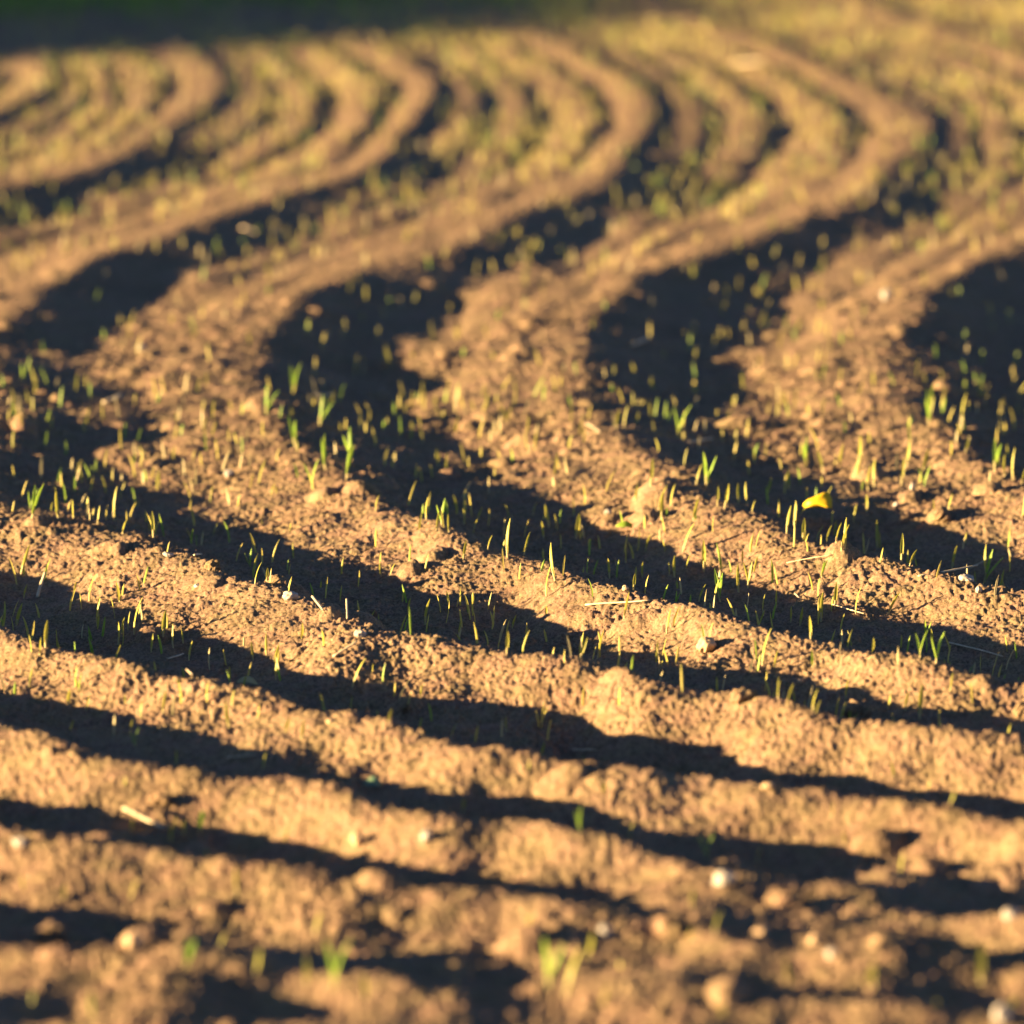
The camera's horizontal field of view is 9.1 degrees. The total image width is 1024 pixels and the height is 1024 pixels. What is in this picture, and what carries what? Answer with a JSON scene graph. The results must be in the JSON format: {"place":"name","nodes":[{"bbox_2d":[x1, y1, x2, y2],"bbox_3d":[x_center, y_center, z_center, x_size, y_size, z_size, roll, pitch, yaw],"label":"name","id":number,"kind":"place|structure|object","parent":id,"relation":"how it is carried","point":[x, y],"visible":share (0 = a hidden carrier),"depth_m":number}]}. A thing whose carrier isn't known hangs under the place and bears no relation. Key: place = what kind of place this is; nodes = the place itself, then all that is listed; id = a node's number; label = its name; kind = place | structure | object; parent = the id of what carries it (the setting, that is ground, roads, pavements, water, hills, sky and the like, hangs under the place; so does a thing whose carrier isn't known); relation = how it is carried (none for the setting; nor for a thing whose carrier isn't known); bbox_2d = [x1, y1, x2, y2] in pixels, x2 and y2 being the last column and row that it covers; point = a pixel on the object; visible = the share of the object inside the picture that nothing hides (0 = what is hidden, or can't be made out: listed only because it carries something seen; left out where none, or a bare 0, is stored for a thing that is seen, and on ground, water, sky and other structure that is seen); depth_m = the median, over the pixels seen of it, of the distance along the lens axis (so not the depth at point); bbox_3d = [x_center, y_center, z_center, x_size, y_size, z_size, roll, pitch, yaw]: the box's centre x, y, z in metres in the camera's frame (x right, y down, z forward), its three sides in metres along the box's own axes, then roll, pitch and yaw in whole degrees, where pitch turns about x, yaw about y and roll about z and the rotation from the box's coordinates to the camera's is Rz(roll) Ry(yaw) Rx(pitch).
{"place":"outdoors","nodes":[
{"label":"outdoors","id":0,"kind":"place"},
{"bbox_2d":[0,0,727,23],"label":"verge grass","id":1,"kind":"structure","parent":0,"point":[83,5],"depth_m":21.25},
{"bbox_2d":[398,703,411,713],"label":"soil clod","id":2,"kind":"object","parent":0,"point":[404,708],"visible":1,"depth_m":9.33},
{"bbox_2d":[0,0,1023,1023],"bbox_3d":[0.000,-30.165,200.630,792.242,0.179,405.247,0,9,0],"label":"field soil","id":3,"kind":"structure","parent":0,"point":[438,930],"depth_m":10.88},
{"bbox_2d":[15,603,22,625],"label":"cereal sprout","id":4,"kind":"object","parent":3,"relation":"on","point":[18,614],"visible":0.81,"depth_m":10.10},
{"bbox_2d":[12,837,28,846],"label":"stone","id":5,"kind":"object","parent":3,"relation":"on","point":[19,842],"visible":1,"depth_m":8.15},
{"bbox_2d":[20,545,29,575],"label":"cereal sprout","id":6,"kind":"object","parent":3,"relation":"on","point":[24,560],"visible":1,"depth_m":10.46},
{"bbox_2d":[31,484,43,518],"bbox_3d":[-0.794,-0.011,10.659,0.030,0.086,0.018,19,15,32],"label":"cereal sprout","id":7,"kind":"object","parent":3,"relation":"on","point":[34,500],"visible":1,"depth_m":10.66},
{"bbox_2d":[36,572,45,597],"bbox_3d":[-0.762,0.117,10.352,0.007,0.049,0.004,3,-34,18],"label":"straw","id":8,"kind":"object","parent":3,"relation":"on","point":[40,585],"visible":1,"depth_m":10.35},
{"bbox_2d":[44,620,47,647],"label":"cereal sprout","id":9,"kind":"object","parent":3,"relation":"on","point":[45,634],"visible":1,"depth_m":9.56},
{"bbox_2d":[33,920,65,943],"bbox_3d":[-0.563,0.516,7.799,0.039,0.036,0.043,0,9,0],"label":"soil clod","id":10,"kind":"object","parent":3,"relation":"on","point":[50,931],"visible":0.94,"depth_m":7.79},
{"bbox_2d":[55,490,58,518],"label":"cereal sprout","id":11,"kind":"object","parent":3,"relation":"on","point":[56,506],"visible":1,"depth_m":10.68},
{"bbox_2d":[90,991,93,1018],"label":"cereal sprout","id":12,"kind":"object","parent":3,"relation":"on","point":[91,1007],"visible":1,"depth_m":7.25},
{"bbox_2d":[102,394,121,403],"bbox_3d":[-0.757,-0.215,12.143,0.010,0.006,0.059,5,18,30],"label":"straw","id":13,"kind":"object","parent":3,"relation":"on","point":[110,399],"visible":1,"depth_m":12.13},
{"bbox_2d":[113,487,116,520],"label":"cereal sprout","id":14,"kind":"object","parent":3,"relation":"on","point":[114,505],"visible":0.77,"depth_m":10.82},
{"bbox_2d":[124,931,143,949],"bbox_3d":[-0.447,0.508,7.562,0.023,0.028,0.024,3,9,-8],"label":"stone","id":15,"kind":"object","parent":3,"relation":"on","point":[134,939],"visible":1,"depth_m":7.55},
{"bbox_2d":[122,806,166,828],"bbox_3d":[-0.488,0.405,8.483,0.078,0.005,0.009,23,21,37],"label":"straw","id":16,"kind":"object","parent":3,"relation":"on","point":[135,813],"visible":1,"depth_m":8.48},
{"bbox_2d":[151,512,154,538],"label":"cereal sprout","id":17,"kind":"object","parent":3,"relation":"on","point":[152,526],"visible":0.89,"depth_m":10.53},
{"bbox_2d":[147,791,172,805],"bbox_3d":[-0.469,0.384,8.538,0.035,0.022,0.029,3,10,20],"label":"soil clod","id":18,"kind":"object","parent":3,"relation":"on","point":[155,798],"visible":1,"depth_m":8.53},
{"bbox_2d":[161,610,165,636],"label":"cereal sprout","id":19,"kind":"object","parent":3,"relation":"on","point":[163,625],"visible":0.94,"depth_m":9.86},
{"bbox_2d":[162,691,165,713],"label":"cereal sprout","id":20,"kind":"object","parent":3,"relation":"on","point":[164,702],"visible":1,"depth_m":9.15},
{"bbox_2d":[185,937,194,967],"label":"cereal sprout","id":21,"kind":"object","parent":3,"relation":"on","point":[189,950],"visible":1,"depth_m":7.45},
{"bbox_2d":[199,810,203,832],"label":"cereal sprout","id":22,"kind":"object","parent":3,"relation":"on","point":[201,820],"visible":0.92,"depth_m":8.46},
{"bbox_2d":[204,559,219,570],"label":"soil clod","id":23,"kind":"object","parent":3,"relation":"on","point":[212,564],"visible":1,"depth_m":10.21},
{"bbox_2d":[225,702,229,728],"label":"cereal sprout","id":24,"kind":"object","parent":3,"relation":"on","point":[227,715],"visible":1,"depth_m":9.06},
{"bbox_2d":[224,469,233,476],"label":"stone","id":25,"kind":"object","parent":3,"relation":"on","point":[228,473],"visible":1,"depth_m":11.32},
{"bbox_2d":[234,867,238,894],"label":"cereal sprout","id":26,"kind":"object","parent":3,"relation":"on","point":[236,881],"visible":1,"depth_m":7.94},
{"bbox_2d":[237,676,257,684],"bbox_3d":[-0.392,0.251,9.484,0.032,0.010,0.013,8,48,-7],"label":"leaf scrap","id":27,"kind":"object","parent":3,"relation":"on","point":[249,679],"visible":1,"depth_m":9.48},
{"bbox_2d":[255,948,259,975],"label":"cereal sprout","id":28,"kind":"object","parent":3,"relation":"on","point":[257,963],"visible":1,"depth_m":7.44},
{"bbox_2d":[265,387,278,415],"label":"cereal sprout","id":29,"kind":"object","parent":3,"relation":"on","point":[266,408],"visible":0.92,"depth_m":11.89},
{"bbox_2d":[282,591,298,600],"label":"stone","id":30,"kind":"object","parent":3,"relation":"on","point":[288,595],"visible":1,"depth_m":9.94},
{"bbox_2d":[288,415,296,447],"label":"cereal sprout","id":31,"kind":"object","parent":3,"relation":"on","point":[293,430],"visible":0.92,"depth_m":11.52},
{"bbox_2d":[290,363,300,394],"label":"cereal sprout","id":32,"kind":"object","parent":3,"relation":"on","point":[293,381],"visible":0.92,"depth_m":12.27},
{"bbox_2d":[304,956,307,985],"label":"cereal sprout","id":33,"kind":"object","parent":3,"relation":"on","point":[306,972],"visible":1,"depth_m":7.41},
{"bbox_2d":[321,434,325,469],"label":"cereal sprout","id":34,"kind":"object","parent":3,"relation":"on","point":[323,446],"visible":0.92,"depth_m":11.28},
{"bbox_2d":[319,397,329,426],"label":"cereal sprout","id":35,"kind":"object","parent":3,"relation":"on","point":[320,418],"visible":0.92,"depth_m":11.81},
{"bbox_2d":[326,941,349,988],"bbox_3d":[-0.201,0.530,7.374,0.034,0.081,0.007,5,10,30],"label":"cereal sprout","id":36,"kind":"object","parent":3,"relation":"on","point":[333,973],"visible":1,"depth_m":7.38},
{"bbox_2d":[333,640,357,656],"bbox_3d":[-0.249,0.204,9.558,0.046,0.003,0.005,-33,24,-24],"label":"straw","id":37,"kind":"object","parent":3,"relation":"on","point":[339,652],"visible":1,"depth_m":9.56},
{"bbox_2d":[343,427,352,460],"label":"cereal sprout","id":38,"kind":"object","parent":3,"relation":"on","point":[349,441],"visible":0.68,"depth_m":11.37},
{"bbox_2d":[346,445,354,478],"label":"cereal sprout","id":39,"kind":"object","parent":3,"relation":"on","point":[349,456],"visible":0.92,"depth_m":11.12},
{"bbox_2d":[349,832,365,846],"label":"stone","id":40,"kind":"object","parent":3,"relation":"on","point":[357,839],"visible":1,"depth_m":8.30},
{"bbox_2d":[354,629,365,637],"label":"stone","id":41,"kind":"object","parent":3,"relation":"on","point":[360,633],"visible":1,"depth_m":9.63},
{"bbox_2d":[363,974,366,998],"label":"cereal sprout","id":42,"kind":"object","parent":3,"relation":"on","point":[365,987],"visible":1,"depth_m":7.33},
{"bbox_2d":[365,776,382,785],"bbox_3d":[-0.188,0.370,8.734,0.025,0.011,0.016,8,48,-7],"label":"leaf scrap","id":43,"kind":"object","parent":3,"relation":"on","point":[374,780],"visible":1,"depth_m":8.73},
{"bbox_2d":[421,829,432,842],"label":"stone","id":44,"kind":"object","parent":3,"relation":"on","point":[426,836],"visible":1,"depth_m":8.24},
{"bbox_2d":[424,599,429,624],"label":"cereal sprout","id":45,"kind":"object","parent":3,"relation":"on","point":[425,613],"visible":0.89,"depth_m":10.02},
{"bbox_2d":[506,632,508,653],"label":"cereal sprout","id":46,"kind":"object","parent":3,"relation":"on","point":[507,641],"visible":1,"depth_m":9.47},
{"bbox_2d":[506,520,509,556],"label":"cereal sprout","id":47,"kind":"object","parent":3,"relation":"on","point":[507,534],"visible":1,"depth_m":10.34},
{"bbox_2d":[0,0,1023,761],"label":"distant sprouts","id":48,"kind":"object","parent":3,"relation":"on","point":[528,134],"visible":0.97,"depth_m":16.38},
{"bbox_2d":[545,505,549,527],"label":"cereal sprout","id":49,"kind":"object","parent":3,"relation":"on","point":[547,517],"visible":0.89,"depth_m":10.93},
{"bbox_2d":[550,543,555,580],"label":"cereal sprout","id":50,"kind":"object","parent":3,"relation":"on","point":[552,568],"visible":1,"depth_m":10.15},
{"bbox_2d":[543,937,563,988],"bbox_3d":[0.050,0.530,7.381,0.028,0.084,0.009,-6,6,-24],"label":"cereal sprout","id":51,"kind":"object","parent":3,"relation":"on","point":[547,967],"visible":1,"depth_m":7.38},
{"bbox_2d":[564,948,580,996],"bbox_3d":[0.068,0.538,7.351,0.008,0.080,0.013,12,9,26],"label":"cereal sprout","id":52,"kind":"object","parent":3,"relation":"on","point":[571,972],"visible":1,"depth_m":7.35},
{"bbox_2d":[575,513,579,538],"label":"cereal sprout","id":53,"kind":"object","parent":3,"relation":"on","point":[577,526],"visible":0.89,"depth_m":10.82},
{"bbox_2d":[576,807,581,831],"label":"cereal sprout","id":54,"kind":"object","parent":3,"relation":"on","point":[579,820],"visible":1,"depth_m":8.21},
{"bbox_2d":[579,637,587,659],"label":"cereal sprout","id":55,"kind":"object","parent":3,"relation":"on","point":[583,649],"visible":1,"depth_m":9.41},
{"bbox_2d":[586,934,592,959],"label":"cereal sprout","id":56,"kind":"object","parent":3,"relation":"on","point":[589,946],"visible":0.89,"depth_m":7.62},
{"bbox_2d":[598,924,612,937],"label":"stone","id":57,"kind":"object","parent":3,"relation":"on","point":[605,931],"visible":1,"depth_m":7.69},
{"bbox_2d":[585,599,649,605],"bbox_3d":[0.165,0.141,9.965,0.111,0.004,0.008,-4,7,27],"label":"straw","id":58,"kind":"object","parent":3,"relation":"on","point":[587,604],"visible":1,"depth_m":9.97},
{"bbox_2d":[616,521,631,527],"bbox_3d":[0.193,0.023,10.853,0.033,0.010,0.013,7,48,-7],"label":"leaf scrap","id":59,"kind":"object","parent":3,"relation":"on","point":[625,524],"visible":1,"depth_m":10.85},
{"bbox_2d":[650,458,653,485],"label":"cereal sprout","id":60,"kind":"object","parent":3,"relation":"on","point":[651,471],"visible":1,"depth_m":11.02},
{"bbox_2d":[660,494,663,520],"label":"cereal sprout","id":61,"kind":"object","parent":3,"relation":"on","point":[661,505],"visible":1,"depth_m":10.83},
{"bbox_2d":[653,914,689,937],"bbox_3d":[0.191,0.502,7.690,0.042,0.035,0.039,7,11,37],"label":"soil clod","id":62,"kind":"object","parent":3,"relation":"on","point":[672,925],"visible":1,"depth_m":7.68},
{"bbox_2d":[673,405,690,436],"bbox_3d":[0.306,-0.160,11.763,0.030,0.086,0.018,11,4,-11],"label":"cereal sprout","id":63,"kind":"object","parent":3,"relation":"on","point":[681,420],"visible":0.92,"depth_m":11.76},
{"bbox_2d":[702,540,705,571],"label":"cereal sprout","id":64,"kind":"object","parent":3,"relation":"on","point":[703,557],"visible":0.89,"depth_m":10.48},
{"bbox_2d":[696,636,716,652],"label":"stone","id":65,"kind":"object","parent":3,"relation":"on","point":[705,644],"visible":1,"depth_m":9.62},
{"bbox_2d":[703,452,716,486],"bbox_3d":[0.344,-0.065,11.088,0.028,0.084,0.008,-9,14,-23],"label":"cereal sprout","id":66,"kind":"object","parent":3,"relation":"on","point":[705,470],"visible":0.92,"depth_m":11.09},
{"bbox_2d":[714,568,722,601],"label":"cereal sprout","id":67,"kind":"object","parent":3,"relation":"on","point":[719,586],"visible":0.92,"depth_m":10.21},
{"bbox_2d":[713,870,735,886],"bbox_3d":[0.263,0.455,7.921,0.029,0.024,0.026,-4,8,16],"label":"stone","id":68,"kind":"object","parent":3,"relation":"on","point":[723,878],"visible":1,"depth_m":7.91},
{"bbox_2d":[724,483,728,508],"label":"cereal sprout","id":69,"kind":"object","parent":3,"relation":"on","point":[726,497],"visible":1,"depth_m":10.79},
{"bbox_2d":[736,565,738,591],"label":"cereal sprout","id":70,"kind":"object","parent":3,"relation":"on","point":[737,576],"visible":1,"depth_m":10.28},
{"bbox_2d":[731,687,757,702],"bbox_3d":[0.331,0.263,9.120,0.040,0.026,0.033,-2,9,-12],"label":"soil clod","id":71,"kind":"object","parent":3,"relation":"on","point":[742,694],"visible":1,"depth_m":9.11},
{"bbox_2d":[735,60,765,64],"bbox_3d":[0.717,-1.353,19.253,0.098,0.012,0.020,-1,7,31],"label":"straw","id":72,"kind":"object","parent":3,"relation":"on","point":[750,62],"visible":1,"depth_m":19.25},
{"bbox_2d":[751,927,767,937],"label":"stone","id":73,"kind":"object","parent":3,"relation":"on","point":[761,932],"visible":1,"depth_m":7.67},
{"bbox_2d":[762,630,770,664],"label":"cereal sprout","id":74,"kind":"object","parent":3,"relation":"on","point":[764,649],"visible":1,"depth_m":9.53},
{"bbox_2d":[761,782,774,789],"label":"stone","id":75,"kind":"object","parent":3,"relation":"on","point":[768,785],"visible":1,"depth_m":8.49},
{"bbox_2d":[764,890,801,907],"bbox_3d":[0.334,0.480,7.859,0.045,0.030,0.038,6,11,32],"label":"soil clod","id":76,"kind":"object","parent":3,"relation":"on","point":[783,899],"visible":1,"depth_m":7.85},
{"bbox_2d":[785,959,789,988],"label":"cereal sprout","id":77,"kind":"object","parent":3,"relation":"on","point":[787,975],"visible":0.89,"depth_m":7.43},
{"bbox_2d":[786,506,790,533],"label":"cereal sprout","id":78,"kind":"object","parent":3,"relation":"on","point":[788,518],"visible":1,"depth_m":10.58},
{"bbox_2d":[803,437,807,460],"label":"cereal sprout","id":79,"kind":"object","parent":3,"relation":"on","point":[805,449],"visible":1,"depth_m":11.49},
{"bbox_2d":[809,616,811,638],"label":"cereal sprout","id":80,"kind":"object","parent":3,"relation":"on","point":[810,629],"visible":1,"depth_m":9.59},
{"bbox_2d":[807,934,819,944],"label":"stone","id":81,"kind":"object","parent":3,"relation":"on","point":[813,939],"visible":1,"depth_m":7.63},
{"bbox_2d":[798,492,831,515],"bbox_3d":[0.516,-0.011,10.923,0.064,0.046,0.021,2,9,12],"label":"fallen leaf","id":82,"kind":"object","parent":3,"relation":"on","point":[824,499],"visible":0.99,"depth_m":10.92},
{"bbox_2d":[817,450,823,472],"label":"cereal sprout","id":83,"kind":"object","parent":3,"relation":"on","point":[820,461],"visible":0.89,"depth_m":11.40},
{"bbox_2d":[819,593,822,621],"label":"cereal sprout","id":84,"kind":"object","parent":3,"relation":"on","point":[821,608],"visible":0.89,"depth_m":10.06},
{"bbox_2d":[825,948,837,958],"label":"stone","id":85,"kind":"object","parent":3,"relation":"on","point":[831,953],"visible":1,"depth_m":7.51},
{"bbox_2d":[834,582,837,608],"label":"cereal sprout","id":86,"kind":"object","parent":3,"relation":"on","point":[835,594],"visible":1,"depth_m":10.11},
{"bbox_2d":[844,517,846,549],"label":"cereal sprout","id":87,"kind":"object","parent":3,"relation":"on","point":[845,526],"visible":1,"depth_m":10.30},
{"bbox_2d":[843,699,871,720],"bbox_3d":[0.498,0.290,9.237,0.039,0.038,0.048,-5,10,-30],"label":"soil clod","id":88,"kind":"object","parent":3,"relation":"on","point":[861,710],"visible":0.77,"depth_m":9.23},
{"bbox_2d":[858,435,861,462],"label":"cereal sprout","id":89,"kind":"object","parent":3,"relation":"on","point":[859,448],"visible":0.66,"depth_m":11.45},
{"bbox_2d":[866,961,873,989],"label":"cereal sprout","id":90,"kind":"object","parent":3,"relation":"on","point":[869,975],"visible":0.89,"depth_m":7.40},
{"bbox_2d":[876,522,878,547],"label":"cereal sprout","id":91,"kind":"object","parent":3,"relation":"on","point":[877,534],"visible":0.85,"depth_m":10.81},
{"bbox_2d":[881,289,891,300],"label":"stone","id":92,"kind":"object","parent":3,"relation":"on","point":[886,294],"visible":1,"depth_m":13.67},
{"bbox_2d":[888,592,899,613],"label":"cereal sprout","id":93,"kind":"object","parent":3,"relation":"on","point":[893,602],"visible":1,"depth_m":10.05},
{"bbox_2d":[900,533,903,561],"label":"cereal sprout","id":94,"kind":"object","parent":3,"relation":"on","point":[901,548],"visible":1,"depth_m":10.26},
{"bbox_2d":[900,459,904,484],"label":"cereal sprout","id":95,"kind":"object","parent":3,"relation":"on","point":[902,470],"visible":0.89,"depth_m":11.21},
{"bbox_2d":[906,442,909,466],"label":"cereal sprout","id":96,"kind":"object","parent":3,"relation":"on","point":[908,453],"visible":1,"depth_m":11.39},
{"bbox_2d":[918,684,922,718],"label":"cereal sprout","id":97,"kind":"object","parent":3,"relation":"on","point":[920,702],"visible":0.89,"depth_m":9.18},
{"bbox_2d":[915,632,926,657],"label":"cereal sprout","id":98,"kind":"object","parent":3,"relation":"on","point":[918,645],"visible":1,"depth_m":9.41},
{"bbox_2d":[922,450,927,473],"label":"cereal sprout","id":99,"kind":"object","parent":3,"relation":"on","point":[925,462],"visible":0.83,"depth_m":11.34},
{"bbox_2d":[925,386,932,424],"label":"cereal sprout","id":100,"kind":"object","parent":3,"relation":"on","point":[928,406],"visible":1,"depth_m":11.76},
{"bbox_2d":[931,631,944,663],"bbox_3d":[0.625,0.208,9.380,0.022,0.065,0.007,-3,9,-17],"label":"cereal sprout","id":101,"kind":"object","parent":3,"relation":"on","point":[937,652],"visible":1,"depth_m":9.38},
{"bbox_2d":[932,508,950,522],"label":"soil clod","id":102,"kind":"object","parent":3,"relation":"on","point":[941,514],"visible":1,"depth_m":10.90},
{"bbox_2d":[918,565,977,576],"bbox_3d":[0.693,0.094,10.174,0.109,0.004,0.007,-10,13,-26],"label":"straw","id":103,"kind":"object","parent":3,"relation":"on","point":[955,569],"visible":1,"depth_m":10.18},
{"bbox_2d":[951,546,956,568],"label":"cereal sprout","id":104,"kind":"object","parent":3,"relation":"on","point":[953,558],"visible":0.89,"depth_m":10.60},
{"bbox_2d":[958,574,973,581],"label":"stone","id":105,"kind":"object","parent":3,"relation":"on","point":[965,577],"visible":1,"depth_m":10.10},
{"bbox_2d":[949,642,1002,656],"bbox_3d":[0.711,0.210,9.799,0.006,0.005,0.112,-8,16,-42],"label":"straw","id":106,"kind":"object","parent":3,"relation":"on","point":[975,648],"visible":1,"depth_m":9.80},
{"bbox_2d":[978,945,983,984],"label":"cereal sprout","id":107,"kind":"object","parent":3,"relation":"on","point":[981,966],"visible":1,"depth_m":7.45},
{"bbox_2d":[983,549,1003,582],"bbox_3d":[0.788,0.100,10.498,0.026,0.082,0.014,-10,28,-41],"label":"cereal sprout","id":108,"kind":"object","parent":3,"relation":"on","point":[987,568],"visible":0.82,"depth_m":10.49},
{"bbox_2d":[993,438,1000,471],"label":"cereal sprout","id":109,"kind":"object","parent":3,"relation":"on","point":[995,458],"visible":0.92,"depth_m":11.23},
{"bbox_2d":[993,1003,1011,1023],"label":"stone","id":110,"kind":"object","parent":3,"relation":"on","point":[1002,1013],"visible":1,"depth_m":7.21},
{"bbox_2d":[1002,908,1020,920],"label":"stone","id":111,"kind":"object","parent":3,"relation":"on","point":[1010,913],"visible":1,"depth_m":7.70},
{"bbox_2d":[1012,699,1023,717],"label":"soil clod","id":112,"kind":"object","parent":3,"relation":"on","point":[1018,710],"visible":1,"depth_m":9.15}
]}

